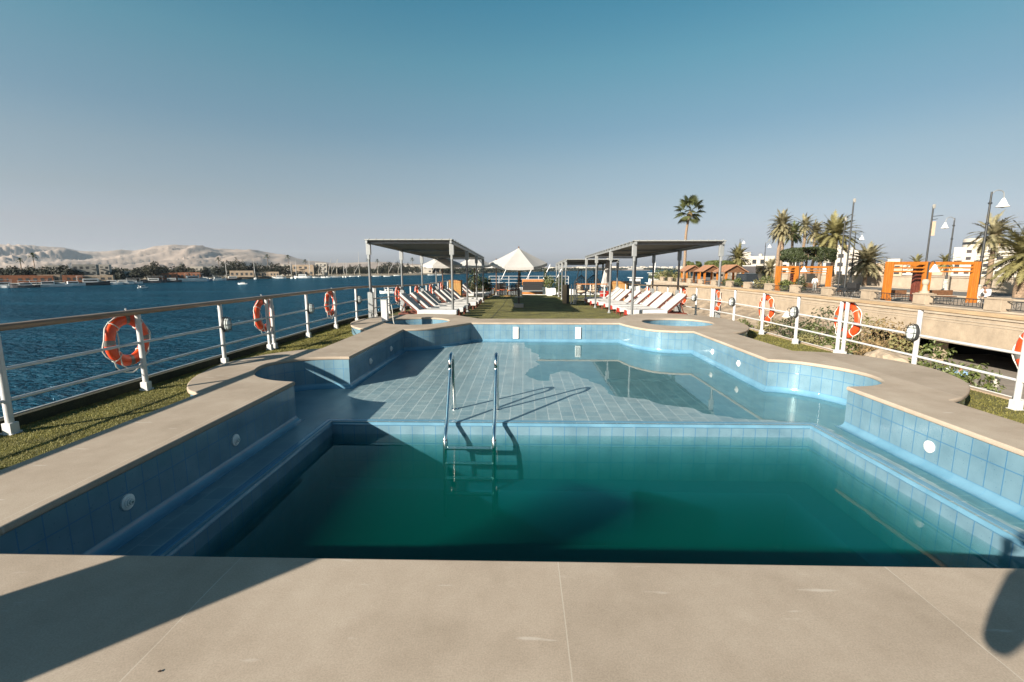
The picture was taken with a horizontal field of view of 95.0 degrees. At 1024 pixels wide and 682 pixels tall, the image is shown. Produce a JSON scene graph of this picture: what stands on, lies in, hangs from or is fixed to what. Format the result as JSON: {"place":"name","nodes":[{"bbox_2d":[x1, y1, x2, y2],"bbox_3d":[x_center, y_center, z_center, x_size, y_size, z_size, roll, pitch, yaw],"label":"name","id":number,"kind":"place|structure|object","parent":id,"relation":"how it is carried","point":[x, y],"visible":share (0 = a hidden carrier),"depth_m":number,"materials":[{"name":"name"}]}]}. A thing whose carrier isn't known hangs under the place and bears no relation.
{"place":"outdoors","nodes":[
{"label":"outdoors","id":0,"kind":"place"},
{"bbox_2d":[62,275,84,281],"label":"house","id":1,"kind":"structure","parent":0,"point":[66,278],"depth_m":265.34,"materials":[{"name":"orange paint"}]},
{"bbox_2d":[292,265,314,275],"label":"house","id":2,"kind":"structure","parent":0,"point":[301,269],"depth_m":482.19,"materials":[{"name":"beige paint"}]},
{"bbox_2d":[0,244,638,269],"bbox_3d":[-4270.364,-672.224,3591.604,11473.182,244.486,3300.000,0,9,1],"label":"desert hills","id":3,"kind":"structure","parent":0,"point":[175,255],"depth_m":3334.69,"materials":[{"name":"beige sand"}]},
{"bbox_2d":[65,268,675,283],"bbox_3d":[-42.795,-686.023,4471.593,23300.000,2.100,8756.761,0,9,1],"label":"bank","id":4,"kind":"structure","parent":0,"point":[364,274],"depth_m":566.39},
{"bbox_2d":[4,266,26,274],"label":"tree","id":5,"kind":"object","parent":4,"relation":"on","point":[12,271],"visible":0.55,"depth_m":259.75,"materials":[{"name":"green plant"}]},
{"bbox_2d":[8,275,53,282],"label":"house","id":6,"kind":"structure","parent":4,"relation":"on","point":[13,279],"depth_m":249.45,"materials":[{"name":"orange paint"}]},
{"bbox_2d":[28,266,53,274],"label":"tree","id":7,"kind":"object","parent":4,"relation":"on","point":[45,271],"visible":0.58,"depth_m":263.98,"materials":[{"name":"green plant"}]},
{"bbox_2d":[51,264,75,274],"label":"tree","id":8,"kind":"object","parent":4,"relation":"on","point":[65,270],"visible":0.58,"depth_m":276.70,"materials":[{"name":"green plant"}]},
{"bbox_2d":[71,264,99,274],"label":"house","id":9,"kind":"structure","parent":4,"relation":"on","point":[89,269],"depth_m":284.65,"materials":[{"name":"grey paint"}]},
{"bbox_2d":[84,275,114,280],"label":"house","id":10,"kind":"structure","parent":4,"relation":"on","point":[106,277],"depth_m":276.64,"materials":[{"name":"beige paint"}]},
{"bbox_2d":[141,261,160,278],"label":"tree","id":11,"kind":"object","parent":4,"relation":"on","point":[149,271],"visible":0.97,"depth_m":318.59,"materials":[{"name":"green plant"}]},
{"bbox_2d":[230,271,254,276],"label":"house","id":12,"kind":"structure","parent":4,"relation":"on","point":[243,273],"depth_m":406.46,"materials":[{"name":"beige paint"}]},
{"bbox_2d":[1,265,672,277],"bbox_3d":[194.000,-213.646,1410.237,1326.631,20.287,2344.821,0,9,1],"label":"distant tree belt","id":13,"kind":"object","parent":4,"relation":"on","point":[447,270],"visible":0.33,"depth_m":835.17,"materials":[{"name":"green plant"}]},
{"bbox_2d":[0,270,923,426],"bbox_3d":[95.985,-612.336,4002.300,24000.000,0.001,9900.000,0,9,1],"label":"river","id":14,"kind":"structure","parent":0,"point":[24,345],"depth_m":93.15,"materials":[{"name":"blue liquid"}]},
{"bbox_2d":[10,280,39,287],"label":"motor boat","id":15,"kind":"object","parent":14,"relation":"on","point":[26,285],"visible":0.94,"depth_m":230.02,"materials":[{"name":"grey"}]},
{"bbox_2d":[76,277,109,285],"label":"motor boat","id":16,"kind":"object","parent":14,"relation":"on","point":[88,282],"visible":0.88,"depth_m":259.72,"materials":[{"name":"grey"}]},
{"bbox_2d":[178,273,206,281],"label":"motor boat","id":17,"kind":"object","parent":14,"relation":"on","point":[191,278],"visible":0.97,"depth_m":333.74,"materials":[{"name":"grey"}]},
{"bbox_2d":[0,287,1023,553],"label":"cruise ship","id":18,"kind":"object","parent":14,"relation":"on","point":[50,409],"visible":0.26,"depth_m":7.20,"materials":[{"name":"paint"}]},
{"bbox_2d":[0,313,1023,681],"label":"swimming pool","id":19,"kind":"structure","parent":18,"relation":"in","point":[746,519],"depth_m":4.52,"materials":[{"name":"tile"}]},
{"bbox_2d":[380,299,393,322],"bbox_3d":[-3.526,-0.658,13.446,0.405,1.073,0.190,0,9,1],"label":"service post","id":20,"kind":"object","parent":19,"relation":"on","point":[384,310],"visible":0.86,"depth_m":13.35,"materials":[{"name":"white paint"}]},
{"bbox_2d":[443,352,500,517],"bbox_3d":[-0.539,1.205,6.446,0.730,2.042,1.048,0,9,1],"label":"pool ladder","id":21,"kind":"object","parent":19,"relation":"attached to","point":[451,374],"visible":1,"depth_m":6.07,"materials":[{"name":"silver metal"}]},
{"bbox_2d":[0,295,1023,469],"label":"artificial turf","id":22,"kind":"structure","parent":18,"relation":"on","point":[544,307],"depth_m":6.85,"materials":[{"name":"green plastic"}]},
{"bbox_2d":[0,280,448,434],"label":"guard rail","id":23,"kind":"object","parent":22,"relation":"on","point":[10,426],"visible":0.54,"depth_m":6.83,"materials":[{"name":"white metal"}]},
{"bbox_2d":[102,308,150,372],"bbox_3d":[-5.426,-0.003,6.629,0.130,0.920,0.819,0,9,1],"label":"life ring","id":24,"kind":"object","parent":23,"relation":"hanging from","point":[111,329],"visible":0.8,"depth_m":6.45,"materials":[{"name":"orange plastic"}]},
{"bbox_2d":[253,295,274,335],"bbox_3d":[-5.342,-0.562,10.127,0.130,0.920,0.819,0,23,1],"label":"life ring","id":25,"kind":"object","parent":23,"relation":"hanging from","point":[261,326],"visible":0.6,"depth_m":9.87,"materials":[{"name":"orange plastic"}]},
{"bbox_2d":[324,291,336,318],"bbox_3d":[-5.258,-1.089,13.621,0.130,0.920,0.819,0,3,1],"label":"life ring","id":26,"kind":"object","parent":23,"relation":"hanging from","point":[327,302],"visible":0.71,"depth_m":13.41,"materials":[{"name":"orange plastic"}]},
{"bbox_2d":[364,238,483,317],"bbox_3d":[-3.305,-2.913,22.213,3.012,3.029,12.947,0,9,1],"label":"canopy","id":27,"kind":"object","parent":22,"relation":"on","point":[436,249],"visible":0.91,"depth_m":19.08,"materials":[{"name":"grey metal"}]},
{"bbox_2d":[398,293,459,314],"bbox_3d":[-2.877,-1.213,16.432,2.060,0.923,0.750,0,9,0],"label":"sun lounger","id":28,"kind":"object","parent":22,"relation":"on","point":[413,304],"visible":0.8,"depth_m":16.10,"materials":[{"name":"white wood"}]},
{"bbox_2d":[410,292,465,315],"bbox_3d":[-2.808,-1.397,17.870,2.060,0.923,0.750,0,9,-1],"label":"sun lounger","id":29,"kind":"object","parent":22,"relation":"on","point":[419,299],"visible":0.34,"depth_m":17.56,"materials":[{"name":"white plastic"}]},
{"bbox_2d":[423,259,461,301],"bbox_3d":[-4.261,-3.904,28.859,2.364,2.947,2.285,0,9,1],"label":"parasol","id":30,"kind":"object","parent":22,"relation":"on","point":[441,263],"visible":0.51,"depth_m":28.10,"materials":[{"name":"white fabric"}]},
{"bbox_2d":[419,291,469,313],"bbox_3d":[-2.784,-1.587,19.358,2.060,0.923,0.750,0,9,-1],"label":"sun lounger","id":31,"kind":"object","parent":22,"relation":"on","point":[427,298],"visible":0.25,"depth_m":19.04,"materials":[{"name":"white wood"}]},
{"bbox_2d":[448,280,462,296],"bbox_3d":[-3.547,-3.195,29.545,0.800,1.274,0.665,0,9,1],"label":"bamboo screen","id":32,"kind":"object","parent":22,"relation":"on","point":[458,286],"visible":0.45,"depth_m":29.21,"materials":[{"name":"orange wood"}]},
{"bbox_2d":[434,290,477,309],"bbox_3d":[-2.670,-1.980,22.432,2.060,0.923,0.750,0,9,1],"label":"sun lounger","id":33,"kind":"object","parent":22,"relation":"on","point":[442,296],"visible":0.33,"depth_m":22.11,"materials":[{"name":"white plastic"}]},
{"bbox_2d":[468,270,482,291],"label":"potted plant","id":34,"kind":"object","parent":22,"relation":"on","point":[479,279],"visible":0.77,"depth_m":34.05,"materials":[{"name":"green plant"}]},
{"bbox_2d":[460,259,490,296],"bbox_3d":[-2.426,-4.138,30.297,2.200,2.967,2.015,0,9,1],"label":"parasol","id":35,"kind":"object","parent":22,"relation":"on","point":[471,263],"visible":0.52,"depth_m":29.59,"materials":[{"name":"white fabric"}]},
{"bbox_2d":[0,317,1023,469],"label":"turf fibres","id":36,"kind":"object","parent":22,"relation":"on","point":[323,339],"visible":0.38,"depth_m":6.12,"materials":[{"name":"green plastic"}]},
{"bbox_2d":[490,246,546,307],"bbox_3d":[0.341,-3.244,23.798,2.893,3.088,2.494,0,9,1],"label":"parasol","id":37,"kind":"object","parent":22,"relation":"on","point":[518,259],"visible":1,"depth_m":23.05,"materials":[{"name":"white fabric"}]},
{"bbox_2d":[544,275,554,295],"bbox_3d":[2.806,-4.184,35.111,0.873,1.580,0.854,0,9,1],"label":"planter","id":38,"kind":"object","parent":22,"relation":"on","point":[549,291],"visible":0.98,"depth_m":34.95,"materials":[{"name":"plastic"}]},
{"bbox_2d":[562,284,569,302],"bbox_3d":[3.129,-2.731,27.255,0.400,1.100,0.085,0,9,1],"label":"partition board","id":39,"kind":"object","parent":22,"relation":"on","point":[565,294],"visible":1,"depth_m":27.23,"materials":[{"name":"wood"}]},
{"bbox_2d":[574,269,588,301],"bbox_3d":[4.320,-3.478,29.320,1.048,1.973,1.048,5,10,32],"label":"hanging chair","id":40,"kind":"object","parent":22,"relation":"on","point":[580,289],"visible":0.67,"depth_m":29.37,"materials":[{"name":"metal"}]},
{"bbox_2d":[556,259,619,298],"bbox_3d":[4.869,-4.237,32.136,3.282,2.598,8.347,0,9,1],"label":"canopy","id":41,"kind":"object","parent":22,"relation":"on","point":[566,262],"visible":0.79,"depth_m":30.70,"materials":[{"name":"grey metal"}]},
{"bbox_2d":[571,284,607,303],"bbox_3d":[4.411,-2.697,26.891,2.110,1.165,0.235,0,9,1],"label":"stair guard","id":42,"kind":"object","parent":22,"relation":"on","point":[576,293],"visible":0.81,"depth_m":26.88,"materials":[{"name":"white paint"}]},
{"bbox_2d":[601,258,609,290],"bbox_3d":[5.802,-3.880,29.019,0.614,2.853,0.583,0,9,1],"label":"folded parasol","id":43,"kind":"object","parent":22,"relation":"on","point":[605,279],"visible":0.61,"depth_m":28.85,"materials":[{"name":"white fabric"}]},
{"bbox_2d":[590,289,630,306],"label":"sun lounger","id":44,"kind":"object","parent":22,"relation":"on","point":[623,294],"visible":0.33,"depth_m":24.01,"materials":[{"name":"white wood"}]},
{"bbox_2d":[597,290,640,308],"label":"sun lounger","id":45,"kind":"object","parent":22,"relation":"on","point":[627,299],"visible":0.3,"depth_m":22.54,"materials":[{"name":"plastic"}]},
{"bbox_2d":[603,290,651,309],"bbox_3d":[5.181,-1.812,21.157,2.060,0.923,0.750,0,9,3],"label":"sun lounger","id":46,"kind":"object","parent":22,"relation":"on","point":[642,296],"visible":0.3,"depth_m":20.86,"materials":[{"name":"white plastic"}]},
{"bbox_2d":[610,291,662,313],"bbox_3d":[5.158,-1.609,19.569,2.060,0.923,0.750,0,9,3],"label":"sun lounger","id":47,"kind":"object","parent":22,"relation":"on","point":[652,298],"visible":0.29,"depth_m":19.28,"materials":[{"name":"white plastic"}]},
{"bbox_2d":[616,292,673,315],"bbox_3d":[5.062,-1.406,17.981,2.060,0.923,0.750,0,9,-1],"label":"sun lounger","id":48,"kind":"object","parent":22,"relation":"on","point":[662,299],"visible":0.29,"depth_m":17.72,"materials":[{"name":"white wood"}]},
{"bbox_2d":[624,293,686,314],"bbox_3d":[5.004,-1.216,16.496,2.060,0.923,0.750,0,9,3],"label":"sun lounger","id":49,"kind":"object","parent":22,"relation":"on","point":[672,303],"visible":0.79,"depth_m":16.19,"materials":[{"name":"white wood"}]},
{"bbox_2d":[585,239,726,317],"bbox_3d":[5.595,-2.769,21.490,3.022,2.967,12.397,0,9,1],"label":"canopy","id":50,"kind":"object","parent":22,"relation":"on","point":[639,248],"visible":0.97,"depth_m":18.70,"materials":[{"name":"grey metal"}]},
{"bbox_2d":[611,280,1023,410],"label":"guard rail","id":51,"kind":"object","parent":22,"relation":"on","point":[914,334],"visible":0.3,"depth_m":8.33,"materials":[{"name":"white metal"}]},
{"bbox_2d":[758,293,774,325],"bbox_3d":[6.757,-0.848,12.459,0.130,0.920,0.819,0,3,1],"label":"life ring","id":52,"kind":"object","parent":51,"relation":"hanging from","point":[771,302],"visible":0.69,"depth_m":12.26,"materials":[{"name":"orange plastic"}]},
{"bbox_2d":[834,302,861,342],"bbox_3d":[6.641,-0.407,9.295,0.130,0.920,0.819,0,17,1],"label":"life ring","id":53,"kind":"object","parent":51,"relation":"hanging from","point":[853,331],"visible":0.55,"depth_m":9.08,"materials":[{"name":"orange plastic"}]},
{"bbox_2d":[1011,331,1023,368],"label":"life ring","id":54,"kind":"object","parent":51,"relation":"hanging from","point":[1017,346],"visible":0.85,"depth_m":5.86,"materials":[{"name":"orange plastic"}]},
{"bbox_2d":[522,290,542,293],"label":"bow platform","id":55,"kind":"structure","parent":18,"relation":"on","point":[532,291],"depth_m":37.30,"materials":[{"name":"grey paint"}]},
{"bbox_2d":[523,282,543,289],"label":"dark bench","id":56,"kind":"object","parent":55,"relation":"on","point":[532,286],"visible":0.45,"depth_m":40.44,"materials":[{"name":"black"}]},
{"bbox_2d":[0,0,1023,267],"label":"sky","id":57,"kind":"structure","parent":0,"point":[556,131],"materials":[{"name":"blue"}]},
{"bbox_2d":[731,252,774,275],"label":"house","id":58,"kind":"structure","parent":0,"point":[758,260],"depth_m":156.87,"materials":[{"name":"white paint"}]},
{"bbox_2d":[640,288,871,352],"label":"river bank","id":59,"kind":"structure","parent":0,"point":[742,311],"depth_m":51.56,"materials":[{"name":"beige stone"}]},
{"bbox_2d":[798,322,831,343],"bbox_3d":[21.756,-0.221,33.886,2.305,2.308,2.250,0,9,1],"label":"garden shrub","id":60,"kind":"object","parent":59,"relation":"on","point":[819,330],"visible":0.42,"depth_m":33.60,"materials":[{"name":"green plant"}]},
{"bbox_2d":[801,306,853,342],"bbox_3d":[23.227,-0.989,34.529,3.413,3.505,3.471,0,9,1],"label":"garden shrub","id":61,"kind":"object","parent":59,"relation":"on","point":[823,313],"visible":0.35,"depth_m":34.39,"materials":[{"name":"green plant"}]},
{"bbox_2d":[651,281,1023,360],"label":"quay wall","id":62,"kind":"structure","parent":59,"relation":"on","point":[996,333],"depth_m":32.30,"materials":[{"name":"stone"}]},
{"bbox_2d":[851,353,1023,398],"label":"terrace","id":63,"kind":"structure","parent":59,"relation":"on","point":[1005,366],"depth_m":29.28,"materials":[{"name":"beige concrete"}]},
{"bbox_2d":[791,332,819,344],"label":"garden shrub","id":64,"kind":"object","parent":63,"relation":"on","point":[810,338],"visible":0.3,"depth_m":31.29,"materials":[{"name":"green plant"}]},
{"bbox_2d":[819,325,861,354],"bbox_3d":[20.658,0.249,29.619,2.412,2.387,2.297,0,9,1],"label":"garden shrub","id":65,"kind":"object","parent":63,"relation":"on","point":[834,341],"visible":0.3,"depth_m":29.33,"materials":[{"name":"green plant"}]},
{"bbox_2d":[846,313,891,354],"bbox_3d":[22.708,-0.236,30.148,2.759,3.137,2.617,0,9,1],"label":"garden shrub","id":66,"kind":"object","parent":63,"relation":"on","point":[866,323],"visible":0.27,"depth_m":29.90,"materials":[{"name":"green plant"}]},
{"bbox_2d":[853,339,894,355],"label":"garden shrub","id":67,"kind":"object","parent":63,"relation":"on","point":[865,350],"visible":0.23,"depth_m":26.00,"materials":[{"name":"green plant"}]},
{"bbox_2d":[849,317,910,354],"bbox_3d":[22.149,0.073,28.035,3.176,3.180,2.646,0,9,1],"label":"garden shrub","id":68,"kind":"object","parent":63,"relation":"on","point":[882,332],"visible":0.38,"depth_m":27.93,"materials":[{"name":"green plant"}]},
{"bbox_2d":[876,351,919,362],"bbox_3d":[19.130,1.182,23.407,1.861,1.283,1.578,-4,10,-23],"label":"rock","id":69,"kind":"object","parent":63,"relation":"on","point":[892,356],"visible":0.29,"depth_m":23.12,"materials":[{"name":"stone"}]},
{"bbox_2d":[882,329,924,362],"bbox_3d":[21.137,0.733,25.420,2.209,2.674,2.101,0,9,1],"label":"garden shrub","id":70,"kind":"object","parent":63,"relation":"on","point":[894,339],"visible":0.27,"depth_m":25.20,"materials":[{"name":"green plant"}]},
{"bbox_2d":[908,340,957,373],"bbox_3d":[19.477,1.270,21.757,1.945,2.735,1.994,-3,9,-18],"label":"garden shrub","id":71,"kind":"object","parent":63,"relation":"on","point":[934,364],"visible":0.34,"depth_m":21.55,"materials":[{"name":"green plant"}]},
{"bbox_2d":[949,359,1006,392],"bbox_3d":[17.934,1.943,18.333,1.645,2.507,1.713,4,10,24],"label":"garden shrub","id":72,"kind":"object","parent":63,"relation":"on","point":[970,377],"visible":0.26,"depth_m":18.03,"materials":[{"name":"green plant"}]},
{"bbox_2d":[656,268,1023,312],"bbox_3d":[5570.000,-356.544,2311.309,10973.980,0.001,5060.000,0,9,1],"label":"promenade","id":73,"kind":"structure","parent":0,"point":[940,299],"depth_m":41.25,"materials":[{"name":"beige stone"}]},
{"bbox_2d":[674,195,704,281],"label":"fan palm","id":74,"kind":"object","parent":73,"relation":"on","point":[692,200],"visible":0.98,"depth_m":86.42,"materials":[{"name":"green plant"}]},
{"bbox_2d":[680,265,700,282],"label":"gazebo","id":75,"kind":"object","parent":73,"relation":"on","point":[689,268],"visible":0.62,"depth_m":81.17,"materials":[{"name":"brown wood"}]},
{"bbox_2d":[694,265,717,283],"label":"gazebo","id":76,"kind":"object","parent":73,"relation":"on","point":[707,268],"visible":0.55,"depth_m":73.59,"materials":[{"name":"brown wood"}]},
{"bbox_2d":[704,260,734,279],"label":"clipped tree","id":77,"kind":"object","parent":73,"relation":"on","point":[716,262],"visible":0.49,"depth_m":88.78,"materials":[{"name":"green plant"}]},
{"bbox_2d":[712,264,748,286],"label":"gazebo","id":78,"kind":"object","parent":73,"relation":"on","point":[732,269],"visible":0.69,"depth_m":65.92,"materials":[{"name":"brown wood"}]},
{"bbox_2d":[725,241,753,275],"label":"date palm","id":79,"kind":"object","parent":73,"relation":"on","point":[738,255],"visible":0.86,"depth_m":96.63,"materials":[{"name":"green plant"}]},
{"bbox_2d":[735,274,763,285],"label":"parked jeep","id":80,"kind":"object","parent":73,"relation":"on","point":[748,277],"visible":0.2,"depth_m":60.13,"materials":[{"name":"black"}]},
{"bbox_2d":[762,257,775,282],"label":"date palm","id":81,"kind":"object","parent":73,"relation":"on","point":[769,271],"visible":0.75,"depth_m":82.48,"materials":[{"name":"green plant"}]},
{"bbox_2d":[764,209,798,281],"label":"date palm","id":82,"kind":"object","parent":73,"relation":"on","point":[782,231],"visible":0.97,"depth_m":71.82,"materials":[{"name":"green plant"}]},
{"bbox_2d":[784,221,806,280],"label":"date palm","id":83,"kind":"object","parent":73,"relation":"on","point":[795,236],"visible":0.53,"depth_m":78.65,"materials":[{"name":"green plant"}]},
{"bbox_2d":[789,213,817,273],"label":"date palm","id":84,"kind":"object","parent":73,"relation":"on","point":[807,221],"visible":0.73,"depth_m":88.11,"materials":[{"name":"green plant"}]},
{"bbox_2d":[775,266,832,290],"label":"pergola","id":85,"kind":"object","parent":73,"relation":"on","point":[794,273],"visible":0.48,"depth_m":52.59,"materials":[{"name":"orange wood"}]},
{"bbox_2d":[779,246,837,288],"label":"clipped tree","id":86,"kind":"object","parent":73,"relation":"on","point":[794,255],"visible":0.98,"depth_m":57.22,"materials":[{"name":"green plant"}]},
{"bbox_2d":[806,218,824,273],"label":"date palm","id":87,"kind":"object","parent":73,"relation":"on","point":[810,237],"visible":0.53,"depth_m":88.45,"materials":[{"name":"green plant"}]},
{"bbox_2d":[803,230,839,285],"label":"date palm","id":88,"kind":"object","parent":73,"relation":"on","point":[819,274],"visible":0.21,"depth_m":67.97,"materials":[{"name":"green plant"}]},
{"bbox_2d":[651,277,1023,314],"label":"parapet","id":89,"kind":"structure","parent":73,"relation":"on","point":[999,304],"depth_m":34.49,"materials":[{"name":"stone"}]},
{"bbox_2d":[811,210,863,286],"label":"date palm","id":90,"kind":"object","parent":73,"relation":"on","point":[835,225],"visible":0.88,"depth_m":59.07,"materials":[{"name":"green plant"}]},
{"bbox_2d":[844,198,855,286],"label":"lamp pole","id":91,"kind":"object","parent":73,"relation":"on","point":[854,201],"visible":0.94,"depth_m":44.36,"materials":[{"name":"metal"}]},
{"bbox_2d":[843,242,889,285],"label":"date palm","id":92,"kind":"object","parent":73,"relation":"on","point":[866,266],"visible":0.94,"depth_m":67.16,"materials":[{"name":"green plant"}]},
{"bbox_2d":[781,273,1015,292],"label":"boundary wall","id":93,"kind":"structure","parent":73,"relation":"on","point":[957,283],"depth_m":59.67,"materials":[{"name":"stone"}]},
{"bbox_2d":[880,262,981,302],"bbox_3d":[31.659,-4.531,36.127,6.914,3.100,1.690,0,9,1],"label":"pergola","id":94,"kind":"object","parent":73,"relation":"on","point":[919,273],"visible":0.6,"depth_m":35.40,"materials":[{"name":"orange wood"}]},
{"bbox_2d":[925,204,942,261],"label":"lamp pole","id":95,"kind":"object","parent":73,"relation":"on","point":[932,228],"visible":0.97,"depth_m":42.05,"materials":[{"name":"metal"}]},
{"bbox_2d":[933,253,955,276],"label":"date palm","id":96,"kind":"object","parent":73,"relation":"on","point":[945,258],"visible":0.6,"depth_m":115.66,"materials":[{"name":"green plant"}]},
{"bbox_2d":[976,190,1009,302],"bbox_3d":[36.158,-7.110,35.482,1.698,8.355,0.804,0,9,1],"label":"street lamp","id":97,"kind":"object","parent":73,"relation":"on","point":[1003,202],"visible":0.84,"depth_m":35.22,"materials":[{"name":"grey metal"}]},
{"bbox_2d":[964,209,1023,288],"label":"date palm","id":98,"kind":"object","parent":73,"relation":"on","point":[994,231],"visible":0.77,"depth_m":49.62,"materials":[{"name":"green plant"}]},
{"bbox_2d":[974,218,1023,297],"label":"date palm","id":99,"kind":"object","parent":73,"relation":"on","point":[1015,266],"visible":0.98,"depth_m":41.35,"materials":[{"name":"green plant"}]},
{"bbox_2d":[822,245,861,274],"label":"house","id":100,"kind":"structure","parent":0,"point":[837,263],"depth_m":128.20,"materials":[{"name":"white paint"}]},
{"bbox_2d":[836,283,860,297],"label":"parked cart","id":101,"kind":"object","parent":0,"point":[854,287],"visible":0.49,"depth_m":40.31,"materials":[{"name":"black metal"}]},
{"bbox_2d":[680,275,1023,299],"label":"road","id":102,"kind":"structure","parent":0,"point":[954,292],"depth_m":57.48,"materials":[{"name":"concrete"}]},
{"bbox_2d":[742,266,766,278],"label":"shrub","id":103,"kind":"object","parent":102,"relation":"on","point":[758,271],"visible":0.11,"depth_m":79.75,"materials":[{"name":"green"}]},
{"bbox_2d":[941,217,954,289],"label":"street lamp","id":104,"kind":"object","parent":102,"relation":"on","point":[946,279],"visible":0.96,"depth_m":52.95,"materials":[{"name":"grey metal"}]},
{"bbox_2d":[951,247,1015,275],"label":"hotel","id":105,"kind":"structure","parent":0,"point":[965,254],"depth_m":157.84,"materials":[{"name":"white paint"}]},
{"bbox_2d":[981,248,1016,276],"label":"house","id":106,"kind":"structure","parent":0,"point":[986,265],"depth_m":145.12,"materials":[{"name":"white paint"}]},
{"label":"garden mounds","id":107,"kind":"structure","parent":0,"visible":0},
{"bbox_2d":[772,318,808,337],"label":"garden shrub","id":108,"kind":"object","parent":107,"relation":"on","point":[782,332],"visible":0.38,"depth_m":37.46,"materials":[{"name":"green plant"}]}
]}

